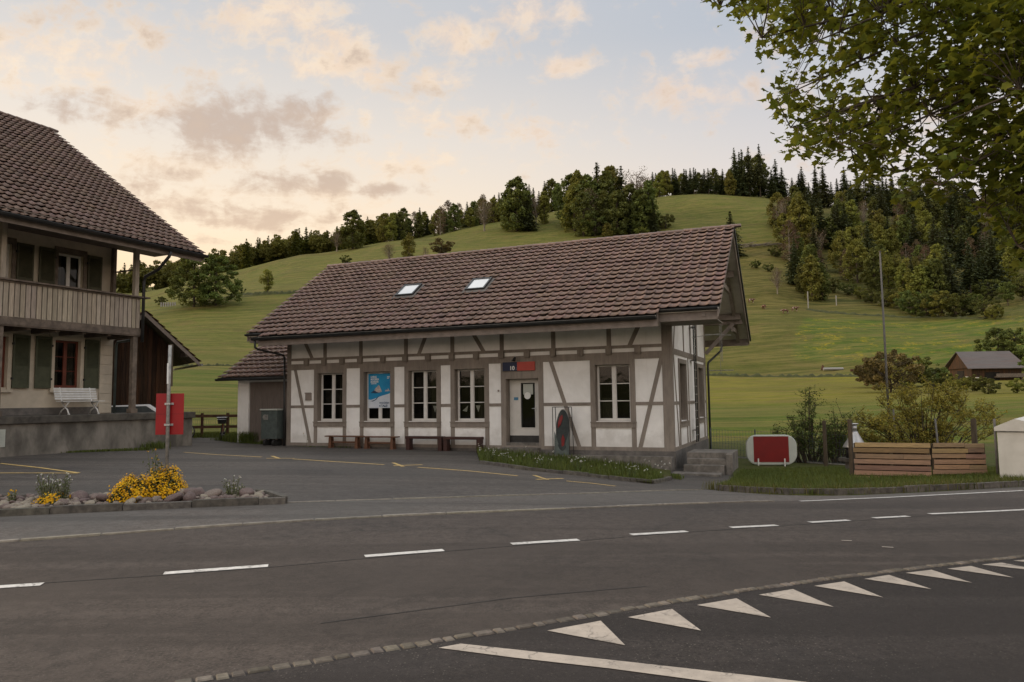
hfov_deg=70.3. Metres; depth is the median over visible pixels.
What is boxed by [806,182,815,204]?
pine tree
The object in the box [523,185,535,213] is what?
spruce tree
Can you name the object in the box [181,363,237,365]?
field edge
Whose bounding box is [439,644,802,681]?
edge marking
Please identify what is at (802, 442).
shrub
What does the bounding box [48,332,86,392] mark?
window
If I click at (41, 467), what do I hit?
yellow line
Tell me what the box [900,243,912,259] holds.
bare tree
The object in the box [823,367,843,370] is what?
log trough
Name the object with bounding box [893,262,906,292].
broadleaf tree
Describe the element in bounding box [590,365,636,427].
window
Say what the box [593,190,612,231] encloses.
broadleaf tree
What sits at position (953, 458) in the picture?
plank screen
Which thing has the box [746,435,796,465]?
rounded sign
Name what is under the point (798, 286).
broadleaf tree
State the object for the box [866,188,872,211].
spruce tree
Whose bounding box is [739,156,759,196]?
broadleaf tree
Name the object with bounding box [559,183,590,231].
broadleaf tree
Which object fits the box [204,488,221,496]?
stone
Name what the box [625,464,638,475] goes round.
flowering weed
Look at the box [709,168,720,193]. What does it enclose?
broadleaf tree
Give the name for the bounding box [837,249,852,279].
bare tree
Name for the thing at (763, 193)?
spruce tree
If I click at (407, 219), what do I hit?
broadleaf tree
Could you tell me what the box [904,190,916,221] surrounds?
spruce tree
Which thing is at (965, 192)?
pine tree
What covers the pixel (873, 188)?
pine tree
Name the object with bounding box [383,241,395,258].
bare tree
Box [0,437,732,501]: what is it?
parking lot
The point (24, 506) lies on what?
stone
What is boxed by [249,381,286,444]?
door
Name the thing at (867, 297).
bush
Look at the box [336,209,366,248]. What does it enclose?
broadleaf tree
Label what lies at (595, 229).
bush
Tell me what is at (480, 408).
window
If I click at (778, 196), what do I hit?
broadleaf tree
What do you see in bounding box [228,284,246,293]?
bush
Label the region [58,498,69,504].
stone
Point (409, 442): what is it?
bench
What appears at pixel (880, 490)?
kerb
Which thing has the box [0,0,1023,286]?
sky
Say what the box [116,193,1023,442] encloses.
ground
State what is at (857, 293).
bush
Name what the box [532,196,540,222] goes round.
bare tree
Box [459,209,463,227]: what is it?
broadleaf tree
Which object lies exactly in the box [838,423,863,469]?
garden grill
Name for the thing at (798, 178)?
spruce tree
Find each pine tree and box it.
[615,166,629,197]
[671,168,677,194]
[688,167,699,193]
[691,169,699,193]
[701,168,714,193]
[713,176,719,194]
[728,148,740,195]
[743,146,755,196]
[750,144,770,196]
[765,159,785,190]
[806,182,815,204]
[814,199,831,248]
[828,182,834,203]
[861,177,876,205]
[904,212,924,254]
[935,193,949,221]
[939,208,959,252]
[939,227,961,275]
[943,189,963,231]
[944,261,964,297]
[956,209,983,260]
[957,179,973,205]
[974,234,988,270]
[977,177,986,203]
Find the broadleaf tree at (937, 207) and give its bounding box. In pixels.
[930,199,945,232]
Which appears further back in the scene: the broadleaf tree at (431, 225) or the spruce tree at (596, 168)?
the broadleaf tree at (431, 225)
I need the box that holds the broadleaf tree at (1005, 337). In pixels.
[994,327,1023,370]
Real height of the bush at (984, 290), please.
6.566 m
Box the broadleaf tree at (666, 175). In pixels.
[661,170,673,195]
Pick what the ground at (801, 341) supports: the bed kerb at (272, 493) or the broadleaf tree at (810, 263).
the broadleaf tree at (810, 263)
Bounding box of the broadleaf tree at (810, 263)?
[798,254,825,300]
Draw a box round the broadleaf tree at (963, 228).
[954,225,968,252]
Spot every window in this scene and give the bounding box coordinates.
[1,331,14,391]
[6,237,16,278]
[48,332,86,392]
[55,246,87,292]
[313,373,345,426]
[359,372,394,426]
[403,370,440,426]
[450,369,489,426]
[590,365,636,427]
[680,365,689,427]
[698,417,706,422]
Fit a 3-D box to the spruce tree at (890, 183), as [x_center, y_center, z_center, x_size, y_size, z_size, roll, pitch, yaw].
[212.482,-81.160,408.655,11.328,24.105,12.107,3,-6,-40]
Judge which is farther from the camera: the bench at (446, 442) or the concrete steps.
the bench at (446, 442)
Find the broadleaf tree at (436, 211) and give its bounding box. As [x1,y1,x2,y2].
[433,208,446,230]
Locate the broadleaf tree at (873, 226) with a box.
[868,221,884,238]
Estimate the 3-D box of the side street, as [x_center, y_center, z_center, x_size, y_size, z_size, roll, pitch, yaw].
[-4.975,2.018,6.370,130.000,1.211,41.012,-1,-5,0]
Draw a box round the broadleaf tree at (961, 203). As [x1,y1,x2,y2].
[954,198,967,226]
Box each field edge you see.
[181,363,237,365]
[229,290,297,295]
[706,372,857,376]
[806,308,986,319]
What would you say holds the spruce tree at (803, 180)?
on the ground at (801, 341)
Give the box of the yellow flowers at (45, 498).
[30,492,70,503]
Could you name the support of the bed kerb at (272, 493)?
on the pavement
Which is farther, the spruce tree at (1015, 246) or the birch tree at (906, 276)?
the spruce tree at (1015, 246)
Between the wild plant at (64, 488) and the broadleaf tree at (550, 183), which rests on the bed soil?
the wild plant at (64, 488)
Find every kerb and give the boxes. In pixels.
[0,497,285,516]
[255,489,287,502]
[288,489,702,502]
[479,461,671,483]
[716,480,1023,495]
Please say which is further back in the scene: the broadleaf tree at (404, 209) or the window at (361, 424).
the broadleaf tree at (404, 209)
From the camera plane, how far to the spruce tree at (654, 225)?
350.30 m
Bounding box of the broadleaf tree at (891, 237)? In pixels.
[885,227,901,257]
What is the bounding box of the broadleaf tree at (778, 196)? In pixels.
[765,192,787,227]
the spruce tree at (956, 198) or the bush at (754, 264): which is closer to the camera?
the bush at (754, 264)
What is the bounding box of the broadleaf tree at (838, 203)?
[829,198,842,219]
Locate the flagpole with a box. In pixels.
[879,251,890,438]
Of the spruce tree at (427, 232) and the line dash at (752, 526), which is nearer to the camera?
the line dash at (752, 526)
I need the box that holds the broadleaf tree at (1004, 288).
[997,281,1015,305]
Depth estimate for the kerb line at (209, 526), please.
10.91 m
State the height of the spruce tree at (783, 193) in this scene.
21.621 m
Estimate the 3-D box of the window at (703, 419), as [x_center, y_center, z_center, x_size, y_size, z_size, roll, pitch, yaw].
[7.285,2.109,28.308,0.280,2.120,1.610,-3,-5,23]
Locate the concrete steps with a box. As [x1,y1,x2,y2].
[672,449,737,476]
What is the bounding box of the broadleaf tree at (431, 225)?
[428,215,439,235]
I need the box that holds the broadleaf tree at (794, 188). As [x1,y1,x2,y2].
[787,184,802,202]
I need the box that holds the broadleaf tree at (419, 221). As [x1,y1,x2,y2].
[412,212,424,237]
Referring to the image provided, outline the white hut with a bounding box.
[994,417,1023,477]
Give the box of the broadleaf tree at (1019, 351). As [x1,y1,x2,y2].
[1017,347,1023,382]
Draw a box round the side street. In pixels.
[193,558,1023,681]
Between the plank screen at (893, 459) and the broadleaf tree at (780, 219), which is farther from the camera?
the broadleaf tree at (780, 219)
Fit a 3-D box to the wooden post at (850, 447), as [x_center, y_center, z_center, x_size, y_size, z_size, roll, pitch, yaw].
[8.858,2.981,18.988,0.099,1.858,0.099,4,-6,-45]
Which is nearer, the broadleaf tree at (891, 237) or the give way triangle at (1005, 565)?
the give way triangle at (1005, 565)
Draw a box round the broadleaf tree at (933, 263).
[922,258,950,298]
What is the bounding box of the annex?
[215,345,286,444]
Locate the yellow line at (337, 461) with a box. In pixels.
[299,459,384,464]
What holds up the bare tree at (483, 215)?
on the ground at (801, 341)
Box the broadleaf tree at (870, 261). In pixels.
[863,247,886,290]
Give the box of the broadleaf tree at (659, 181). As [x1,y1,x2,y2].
[653,172,664,196]
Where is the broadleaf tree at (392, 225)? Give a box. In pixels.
[383,213,397,240]
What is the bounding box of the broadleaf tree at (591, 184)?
[569,173,603,226]
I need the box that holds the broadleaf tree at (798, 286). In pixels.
[794,262,809,292]
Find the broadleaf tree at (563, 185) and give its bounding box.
[554,173,579,224]
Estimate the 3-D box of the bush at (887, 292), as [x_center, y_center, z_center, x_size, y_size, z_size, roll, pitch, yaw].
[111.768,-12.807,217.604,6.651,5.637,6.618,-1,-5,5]
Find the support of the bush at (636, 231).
on the ground at (801, 341)
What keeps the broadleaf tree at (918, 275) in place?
on the ground at (801, 341)
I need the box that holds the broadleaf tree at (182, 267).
[164,257,220,306]
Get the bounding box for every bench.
[53,387,99,414]
[325,435,360,448]
[360,436,399,449]
[405,436,445,450]
[442,436,483,451]
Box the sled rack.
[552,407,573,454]
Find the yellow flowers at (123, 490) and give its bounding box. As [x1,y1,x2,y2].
[106,474,157,502]
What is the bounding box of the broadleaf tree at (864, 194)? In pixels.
[853,174,876,209]
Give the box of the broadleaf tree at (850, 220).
[839,211,853,227]
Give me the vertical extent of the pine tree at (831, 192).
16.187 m
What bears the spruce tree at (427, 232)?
on the ground at (801, 341)
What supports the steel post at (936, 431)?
on the grass bank
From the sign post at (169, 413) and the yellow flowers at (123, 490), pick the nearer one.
the yellow flowers at (123, 490)
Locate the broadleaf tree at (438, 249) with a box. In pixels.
[428,237,454,253]
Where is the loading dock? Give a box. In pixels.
[0,412,195,456]
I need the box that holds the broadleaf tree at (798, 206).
[782,193,818,253]
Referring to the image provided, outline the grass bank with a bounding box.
[709,440,1023,495]
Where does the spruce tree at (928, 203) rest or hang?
on the ground at (801, 341)
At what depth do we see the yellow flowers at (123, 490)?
12.62 m
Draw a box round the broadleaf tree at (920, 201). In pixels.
[913,197,924,219]
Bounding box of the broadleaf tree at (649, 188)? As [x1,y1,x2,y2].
[637,180,661,225]
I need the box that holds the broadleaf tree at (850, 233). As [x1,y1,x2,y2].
[837,227,863,267]
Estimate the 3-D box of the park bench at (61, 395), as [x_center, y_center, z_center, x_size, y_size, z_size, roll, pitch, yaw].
[-14.684,2.037,24.685,0.582,0.918,1.480,-3,-5,25]
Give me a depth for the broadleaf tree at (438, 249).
315.29 m
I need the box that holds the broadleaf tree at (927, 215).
[916,210,935,236]
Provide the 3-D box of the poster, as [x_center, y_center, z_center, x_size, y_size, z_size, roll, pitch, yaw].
[-4.933,1.861,27.189,1.030,1.280,0.012,-3,-5,23]
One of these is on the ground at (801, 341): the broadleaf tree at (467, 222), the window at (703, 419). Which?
the broadleaf tree at (467, 222)
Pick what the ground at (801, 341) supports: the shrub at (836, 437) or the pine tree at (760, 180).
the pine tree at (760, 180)
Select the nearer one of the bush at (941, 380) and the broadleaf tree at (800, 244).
the bush at (941, 380)
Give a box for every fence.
[160,302,175,306]
[190,408,236,432]
[193,413,237,436]
[710,428,847,464]
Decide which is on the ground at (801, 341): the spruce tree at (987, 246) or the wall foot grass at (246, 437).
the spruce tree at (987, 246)
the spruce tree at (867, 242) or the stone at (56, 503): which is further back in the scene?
the spruce tree at (867, 242)
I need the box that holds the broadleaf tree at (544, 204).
[536,191,551,223]
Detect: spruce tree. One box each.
[394,218,401,240]
[425,216,430,234]
[462,204,468,226]
[516,186,539,230]
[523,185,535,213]
[591,162,599,206]
[615,192,632,233]
[630,192,660,233]
[647,199,660,231]
[671,175,683,195]
[680,169,688,194]
[685,168,695,194]
[697,175,707,193]
[699,169,712,192]
[717,169,726,194]
[726,211,749,256]
[728,156,739,195]
[734,149,752,196]
[755,162,766,196]
[764,170,778,199]
[778,168,789,198]
[781,237,805,285]
[794,173,803,194]
[796,167,811,193]
[805,187,809,202]
[807,191,819,227]
[808,222,827,268]
[811,167,819,201]
[814,166,835,207]
[829,204,842,248]
[830,203,855,248]
[831,206,835,228]
[833,178,839,203]
[838,167,849,200]
[845,185,858,220]
[847,181,859,210]
[852,169,862,208]
[857,222,879,270]
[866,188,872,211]
[869,181,890,213]
[871,189,890,223]
[879,177,887,193]
[883,179,895,215]
[884,178,895,215]
[884,218,899,256]
[901,257,914,290]
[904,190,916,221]
[915,180,924,199]
[922,193,936,223]
[924,216,955,266]
[925,224,937,252]
[929,253,946,296]
[936,225,955,261]
[940,241,969,297]
[948,182,962,215]
[952,210,960,243]
[953,227,966,266]
[958,241,982,292]
[960,245,977,287]
[961,189,984,225]
[961,199,980,253]
[964,251,995,292]
[965,189,979,226]
[974,229,1013,290]
[975,210,985,244]
[980,234,998,262]
[991,216,1004,262]
[1007,209,1023,260]
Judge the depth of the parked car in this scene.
28.56 m
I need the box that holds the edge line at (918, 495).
[806,490,1023,500]
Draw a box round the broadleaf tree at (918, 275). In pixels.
[908,264,934,299]
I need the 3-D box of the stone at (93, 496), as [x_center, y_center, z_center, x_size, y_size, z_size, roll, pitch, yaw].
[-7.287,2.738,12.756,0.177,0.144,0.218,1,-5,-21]
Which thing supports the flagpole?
on the grass bank
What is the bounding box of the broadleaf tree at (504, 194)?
[494,188,520,228]
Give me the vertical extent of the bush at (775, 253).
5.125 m
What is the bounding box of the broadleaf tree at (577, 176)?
[564,169,586,217]
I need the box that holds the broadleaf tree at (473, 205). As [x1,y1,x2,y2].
[469,200,478,225]
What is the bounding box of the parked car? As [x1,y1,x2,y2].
[111,404,155,412]
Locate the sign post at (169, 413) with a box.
[155,344,183,483]
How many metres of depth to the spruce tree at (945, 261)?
223.07 m
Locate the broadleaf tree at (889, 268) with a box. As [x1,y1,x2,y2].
[879,254,896,288]
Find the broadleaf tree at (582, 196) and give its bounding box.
[570,190,597,236]
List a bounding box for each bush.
[154,296,167,304]
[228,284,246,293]
[339,255,351,262]
[580,211,610,235]
[634,226,648,233]
[656,214,674,228]
[749,259,761,267]
[762,263,773,270]
[767,245,782,256]
[829,278,840,292]
[838,281,857,294]
[840,364,1007,465]
[852,363,878,385]
[853,287,867,298]
[853,349,924,392]
[860,288,879,302]
[873,289,896,306]
[886,287,913,307]
[889,353,940,386]
[892,290,922,314]
[906,289,940,316]
[914,363,947,385]
[920,290,954,316]
[927,372,952,390]
[939,293,973,316]
[943,374,971,390]
[957,293,983,314]
[963,374,984,390]
[969,296,1000,316]
[971,279,1001,299]
[975,377,1001,393]
[983,305,1004,319]
[1005,378,1023,392]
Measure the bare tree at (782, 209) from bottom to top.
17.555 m
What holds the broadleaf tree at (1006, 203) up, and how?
on the ground at (801, 341)
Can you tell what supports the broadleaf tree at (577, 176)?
on the ground at (801, 341)
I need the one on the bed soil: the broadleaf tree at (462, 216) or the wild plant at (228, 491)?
the wild plant at (228, 491)
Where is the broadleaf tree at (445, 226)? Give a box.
[441,211,448,232]
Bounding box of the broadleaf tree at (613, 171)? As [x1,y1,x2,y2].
[595,165,623,206]
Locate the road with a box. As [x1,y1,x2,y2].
[0,490,1023,681]
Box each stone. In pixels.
[2,504,14,508]
[13,495,24,499]
[16,504,30,507]
[24,497,36,501]
[54,501,63,505]
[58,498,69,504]
[71,490,89,498]
[90,493,97,499]
[96,494,115,501]
[125,497,135,502]
[152,496,161,500]
[164,492,183,501]
[183,487,204,495]
[183,491,195,500]
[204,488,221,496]
[239,488,253,496]
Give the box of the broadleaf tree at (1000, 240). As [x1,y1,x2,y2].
[994,233,1018,272]
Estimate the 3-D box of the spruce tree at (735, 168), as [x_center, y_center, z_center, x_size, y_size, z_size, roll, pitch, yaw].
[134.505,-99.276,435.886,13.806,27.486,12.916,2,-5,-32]
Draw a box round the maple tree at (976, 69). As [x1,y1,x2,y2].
[700,0,1023,275]
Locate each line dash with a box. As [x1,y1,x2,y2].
[0,582,43,587]
[164,564,267,573]
[364,549,443,556]
[511,539,579,544]
[631,530,687,534]
[732,525,778,527]
[808,519,851,522]
[872,516,910,517]
[928,509,1023,513]
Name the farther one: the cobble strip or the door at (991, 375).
the door at (991, 375)
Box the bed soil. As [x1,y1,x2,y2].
[0,492,235,508]
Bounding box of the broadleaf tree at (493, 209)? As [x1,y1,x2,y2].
[486,197,500,222]
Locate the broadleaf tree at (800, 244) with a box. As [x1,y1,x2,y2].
[790,232,804,258]
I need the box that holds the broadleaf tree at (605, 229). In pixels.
[601,223,612,236]
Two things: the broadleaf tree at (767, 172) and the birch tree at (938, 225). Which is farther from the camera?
the broadleaf tree at (767, 172)
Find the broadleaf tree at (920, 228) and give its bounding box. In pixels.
[916,224,926,246]
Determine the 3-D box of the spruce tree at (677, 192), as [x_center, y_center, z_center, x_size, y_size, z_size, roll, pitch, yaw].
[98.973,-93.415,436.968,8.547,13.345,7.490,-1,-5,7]
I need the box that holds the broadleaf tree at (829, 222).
[819,216,838,248]
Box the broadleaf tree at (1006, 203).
[991,197,1018,217]
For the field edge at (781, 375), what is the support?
on the ground at (801, 341)
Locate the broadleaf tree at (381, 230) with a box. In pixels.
[374,213,388,241]
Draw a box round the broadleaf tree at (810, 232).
[802,226,821,247]
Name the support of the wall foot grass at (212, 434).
on the parking lot
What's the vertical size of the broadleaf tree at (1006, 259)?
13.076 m
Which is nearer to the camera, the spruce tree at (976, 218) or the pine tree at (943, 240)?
the pine tree at (943, 240)
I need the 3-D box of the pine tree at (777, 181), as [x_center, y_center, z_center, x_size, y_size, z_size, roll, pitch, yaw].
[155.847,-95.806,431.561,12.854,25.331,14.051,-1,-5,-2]
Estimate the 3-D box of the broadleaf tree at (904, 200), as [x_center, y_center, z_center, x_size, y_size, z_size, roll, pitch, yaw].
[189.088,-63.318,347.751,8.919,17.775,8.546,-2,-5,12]
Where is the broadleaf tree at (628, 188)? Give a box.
[620,183,637,228]
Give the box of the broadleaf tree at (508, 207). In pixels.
[496,176,533,230]
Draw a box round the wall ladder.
[690,325,698,441]
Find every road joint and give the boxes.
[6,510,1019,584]
[323,586,644,622]
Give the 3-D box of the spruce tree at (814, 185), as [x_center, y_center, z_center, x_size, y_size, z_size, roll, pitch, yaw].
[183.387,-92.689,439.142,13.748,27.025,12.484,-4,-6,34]
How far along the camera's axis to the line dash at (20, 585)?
7.19 m
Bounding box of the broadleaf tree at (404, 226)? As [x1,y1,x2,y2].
[393,212,408,239]
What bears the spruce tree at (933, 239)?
on the ground at (801, 341)
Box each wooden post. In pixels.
[822,421,827,466]
[847,419,854,475]
[970,419,977,442]
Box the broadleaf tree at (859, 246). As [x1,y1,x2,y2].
[841,239,868,282]
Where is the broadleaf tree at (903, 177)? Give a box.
[891,173,919,215]
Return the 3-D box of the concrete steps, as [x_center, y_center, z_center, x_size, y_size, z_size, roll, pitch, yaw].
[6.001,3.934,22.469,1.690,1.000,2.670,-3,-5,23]
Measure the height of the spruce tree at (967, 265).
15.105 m
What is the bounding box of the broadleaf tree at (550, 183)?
[543,178,559,211]
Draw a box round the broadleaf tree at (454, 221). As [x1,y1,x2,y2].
[446,203,461,231]
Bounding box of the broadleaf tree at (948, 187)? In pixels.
[944,179,962,204]
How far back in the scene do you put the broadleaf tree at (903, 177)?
389.31 m
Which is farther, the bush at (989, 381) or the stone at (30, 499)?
the bush at (989, 381)
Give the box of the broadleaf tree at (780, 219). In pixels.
[772,213,790,245]
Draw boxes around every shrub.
[770,385,845,462]
[804,398,861,463]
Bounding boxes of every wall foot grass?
[61,447,150,452]
[137,440,170,448]
[192,431,236,437]
[210,431,259,443]
[250,440,263,444]
[671,473,683,479]
[883,471,995,477]
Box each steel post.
[934,419,938,442]
[993,419,998,475]
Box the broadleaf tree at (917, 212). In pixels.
[914,203,932,221]
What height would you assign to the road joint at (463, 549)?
0.145 m
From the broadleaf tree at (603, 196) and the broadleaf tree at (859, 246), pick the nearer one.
the broadleaf tree at (859, 246)
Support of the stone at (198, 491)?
on the bed soil
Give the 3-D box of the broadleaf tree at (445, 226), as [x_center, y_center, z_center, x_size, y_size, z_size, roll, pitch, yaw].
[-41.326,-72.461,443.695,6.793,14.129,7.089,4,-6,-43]
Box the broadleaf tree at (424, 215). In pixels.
[422,211,430,233]
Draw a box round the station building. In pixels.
[244,224,750,471]
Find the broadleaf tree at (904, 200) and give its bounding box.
[898,192,910,221]
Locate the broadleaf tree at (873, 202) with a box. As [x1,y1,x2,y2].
[867,197,877,218]
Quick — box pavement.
[0,487,1023,539]
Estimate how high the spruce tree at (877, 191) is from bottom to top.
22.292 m
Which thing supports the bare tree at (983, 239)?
on the ground at (801, 341)
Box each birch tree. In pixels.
[258,269,273,291]
[400,232,416,256]
[831,227,852,250]
[833,190,847,209]
[855,224,873,238]
[867,208,885,227]
[878,249,892,276]
[890,214,904,240]
[891,252,900,267]
[892,257,908,282]
[901,269,922,296]
[903,256,920,275]
[924,222,949,245]
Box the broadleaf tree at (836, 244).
[826,236,852,271]
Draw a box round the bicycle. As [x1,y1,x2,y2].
[216,416,227,439]
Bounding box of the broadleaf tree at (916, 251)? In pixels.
[909,245,926,263]
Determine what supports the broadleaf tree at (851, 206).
on the ground at (801, 341)
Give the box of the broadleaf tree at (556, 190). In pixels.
[551,183,561,210]
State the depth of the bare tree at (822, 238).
295.92 m
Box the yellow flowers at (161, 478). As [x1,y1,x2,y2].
[139,465,188,499]
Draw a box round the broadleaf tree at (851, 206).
[840,199,860,227]
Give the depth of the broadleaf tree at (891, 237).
290.38 m
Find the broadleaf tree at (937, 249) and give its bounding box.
[920,243,954,273]
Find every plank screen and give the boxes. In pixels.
[853,442,931,477]
[931,443,986,476]
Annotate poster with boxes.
[368,373,389,407]
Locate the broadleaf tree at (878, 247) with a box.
[876,243,885,272]
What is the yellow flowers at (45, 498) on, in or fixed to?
on the bed soil
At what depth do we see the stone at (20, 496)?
12.84 m
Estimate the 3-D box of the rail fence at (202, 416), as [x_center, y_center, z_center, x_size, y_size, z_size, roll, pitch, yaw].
[-14.281,4.033,33.508,4.685,1.483,0.149,3,-6,-36]
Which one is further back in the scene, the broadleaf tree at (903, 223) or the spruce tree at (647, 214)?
the spruce tree at (647, 214)
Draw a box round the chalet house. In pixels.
[0,111,208,416]
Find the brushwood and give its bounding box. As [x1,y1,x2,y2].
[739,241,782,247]
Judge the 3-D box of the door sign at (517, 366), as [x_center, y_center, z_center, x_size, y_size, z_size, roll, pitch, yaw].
[0.227,0.864,24.811,1.180,0.300,0.061,-3,-5,23]
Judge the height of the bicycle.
1.053 m
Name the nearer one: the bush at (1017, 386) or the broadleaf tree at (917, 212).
the bush at (1017, 386)
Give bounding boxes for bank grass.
[716,464,1023,494]
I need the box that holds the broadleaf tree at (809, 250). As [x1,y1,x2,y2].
[801,244,822,282]
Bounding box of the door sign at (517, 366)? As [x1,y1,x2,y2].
[502,361,534,370]
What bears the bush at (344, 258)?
on the ground at (801, 341)
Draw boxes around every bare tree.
[330,231,343,251]
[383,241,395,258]
[410,211,416,232]
[432,206,446,234]
[440,200,451,228]
[473,200,492,230]
[477,194,489,223]
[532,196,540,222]
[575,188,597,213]
[621,166,655,194]
[768,267,784,293]
[769,197,788,225]
[778,220,799,261]
[807,227,827,251]
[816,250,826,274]
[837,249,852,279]
[856,200,871,222]
[889,203,903,227]
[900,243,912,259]
[909,239,922,260]
[917,244,930,260]
[961,237,978,262]
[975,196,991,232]
[976,233,988,247]
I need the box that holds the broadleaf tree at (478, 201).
[476,198,485,224]
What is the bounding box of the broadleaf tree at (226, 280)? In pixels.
[187,254,242,305]
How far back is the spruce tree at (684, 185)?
448.77 m
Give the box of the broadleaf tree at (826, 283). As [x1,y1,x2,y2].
[813,264,831,299]
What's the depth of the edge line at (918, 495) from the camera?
14.49 m
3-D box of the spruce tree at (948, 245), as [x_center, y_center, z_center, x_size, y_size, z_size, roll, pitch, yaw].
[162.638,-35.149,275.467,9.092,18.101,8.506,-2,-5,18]
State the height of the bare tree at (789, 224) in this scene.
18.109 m
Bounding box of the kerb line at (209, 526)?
[0,500,774,542]
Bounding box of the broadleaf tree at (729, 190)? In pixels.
[724,170,736,195]
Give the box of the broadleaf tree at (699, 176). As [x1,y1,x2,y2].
[696,172,700,192]
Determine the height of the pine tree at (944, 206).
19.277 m
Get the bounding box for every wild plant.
[6,489,16,500]
[35,473,59,496]
[52,472,72,498]
[142,449,162,476]
[221,475,240,494]
[235,484,244,495]
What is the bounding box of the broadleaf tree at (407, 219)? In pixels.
[402,217,413,238]
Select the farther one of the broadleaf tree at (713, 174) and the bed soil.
the broadleaf tree at (713, 174)
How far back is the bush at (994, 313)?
178.90 m
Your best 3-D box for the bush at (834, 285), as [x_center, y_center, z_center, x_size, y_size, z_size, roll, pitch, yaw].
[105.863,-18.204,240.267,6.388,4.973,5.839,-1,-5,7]
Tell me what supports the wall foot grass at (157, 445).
on the parking lot
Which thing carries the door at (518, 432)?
in the station building
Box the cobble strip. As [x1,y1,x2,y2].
[174,555,1023,681]
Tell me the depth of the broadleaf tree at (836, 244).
271.20 m
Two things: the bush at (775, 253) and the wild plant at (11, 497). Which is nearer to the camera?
the wild plant at (11, 497)
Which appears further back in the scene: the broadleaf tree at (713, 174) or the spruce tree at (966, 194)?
the broadleaf tree at (713, 174)
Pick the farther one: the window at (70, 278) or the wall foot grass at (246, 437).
the wall foot grass at (246, 437)
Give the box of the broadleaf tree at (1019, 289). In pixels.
[1009,273,1023,299]
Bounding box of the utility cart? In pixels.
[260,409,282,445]
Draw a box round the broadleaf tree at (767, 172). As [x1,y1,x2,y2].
[751,154,769,196]
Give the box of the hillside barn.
[944,351,1023,380]
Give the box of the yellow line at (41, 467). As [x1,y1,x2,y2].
[0,463,79,472]
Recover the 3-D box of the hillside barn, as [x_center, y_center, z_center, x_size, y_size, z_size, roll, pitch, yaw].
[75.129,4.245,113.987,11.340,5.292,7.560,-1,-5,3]
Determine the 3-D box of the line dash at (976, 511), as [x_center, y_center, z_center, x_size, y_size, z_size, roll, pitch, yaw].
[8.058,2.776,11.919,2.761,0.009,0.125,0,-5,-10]
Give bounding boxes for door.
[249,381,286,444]
[510,379,538,441]
[957,371,999,379]
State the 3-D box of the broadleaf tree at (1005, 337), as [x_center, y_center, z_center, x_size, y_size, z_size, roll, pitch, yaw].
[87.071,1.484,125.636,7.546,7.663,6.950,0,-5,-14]
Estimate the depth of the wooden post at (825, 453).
24.07 m
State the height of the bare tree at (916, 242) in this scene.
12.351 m
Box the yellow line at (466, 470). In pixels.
[419,467,516,475]
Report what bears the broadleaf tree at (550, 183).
on the ground at (801, 341)
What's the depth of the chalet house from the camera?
24.82 m
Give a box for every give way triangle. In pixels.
[547,621,624,644]
[630,609,699,629]
[699,598,768,616]
[759,589,832,606]
[816,581,880,596]
[866,575,929,588]
[908,570,971,582]
[948,566,1009,576]
[982,563,1023,568]
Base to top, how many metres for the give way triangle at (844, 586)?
0.003 m
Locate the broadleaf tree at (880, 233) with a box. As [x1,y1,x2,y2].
[871,225,892,255]
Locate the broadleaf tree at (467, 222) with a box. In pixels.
[464,207,475,226]
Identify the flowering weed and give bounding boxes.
[485,448,495,460]
[498,452,508,461]
[535,456,551,467]
[571,456,584,469]
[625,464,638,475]
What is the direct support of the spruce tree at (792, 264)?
on the ground at (801, 341)
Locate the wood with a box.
[116,216,382,293]
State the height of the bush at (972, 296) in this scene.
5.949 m
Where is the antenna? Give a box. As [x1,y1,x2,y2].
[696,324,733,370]
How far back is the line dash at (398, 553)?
8.50 m
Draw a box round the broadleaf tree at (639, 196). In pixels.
[628,187,653,233]
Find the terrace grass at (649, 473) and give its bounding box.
[476,446,662,483]
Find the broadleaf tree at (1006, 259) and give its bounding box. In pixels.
[1000,246,1019,283]
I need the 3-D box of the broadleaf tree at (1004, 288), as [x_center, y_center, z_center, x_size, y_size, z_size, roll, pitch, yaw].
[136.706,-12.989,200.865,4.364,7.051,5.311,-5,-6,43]
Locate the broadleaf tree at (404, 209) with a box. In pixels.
[398,207,411,230]
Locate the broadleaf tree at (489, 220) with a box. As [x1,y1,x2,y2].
[485,207,490,223]
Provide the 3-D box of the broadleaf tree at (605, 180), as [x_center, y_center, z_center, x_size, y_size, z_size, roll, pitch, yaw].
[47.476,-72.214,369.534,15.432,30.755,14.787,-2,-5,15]
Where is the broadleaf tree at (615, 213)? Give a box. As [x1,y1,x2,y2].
[604,190,629,235]
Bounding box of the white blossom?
[478,443,670,472]
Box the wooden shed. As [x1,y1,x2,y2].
[111,310,202,407]
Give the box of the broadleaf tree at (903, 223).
[896,214,911,252]
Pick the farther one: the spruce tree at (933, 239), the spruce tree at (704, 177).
the spruce tree at (704, 177)
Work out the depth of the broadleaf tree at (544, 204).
398.69 m
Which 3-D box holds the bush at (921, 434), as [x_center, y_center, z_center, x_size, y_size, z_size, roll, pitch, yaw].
[13.351,2.470,23.700,5.712,3.562,2.970,-1,-5,0]
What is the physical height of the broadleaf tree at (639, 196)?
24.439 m
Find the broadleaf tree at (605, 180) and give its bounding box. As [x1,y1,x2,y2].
[592,170,616,218]
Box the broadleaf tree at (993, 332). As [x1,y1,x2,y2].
[973,327,1021,357]

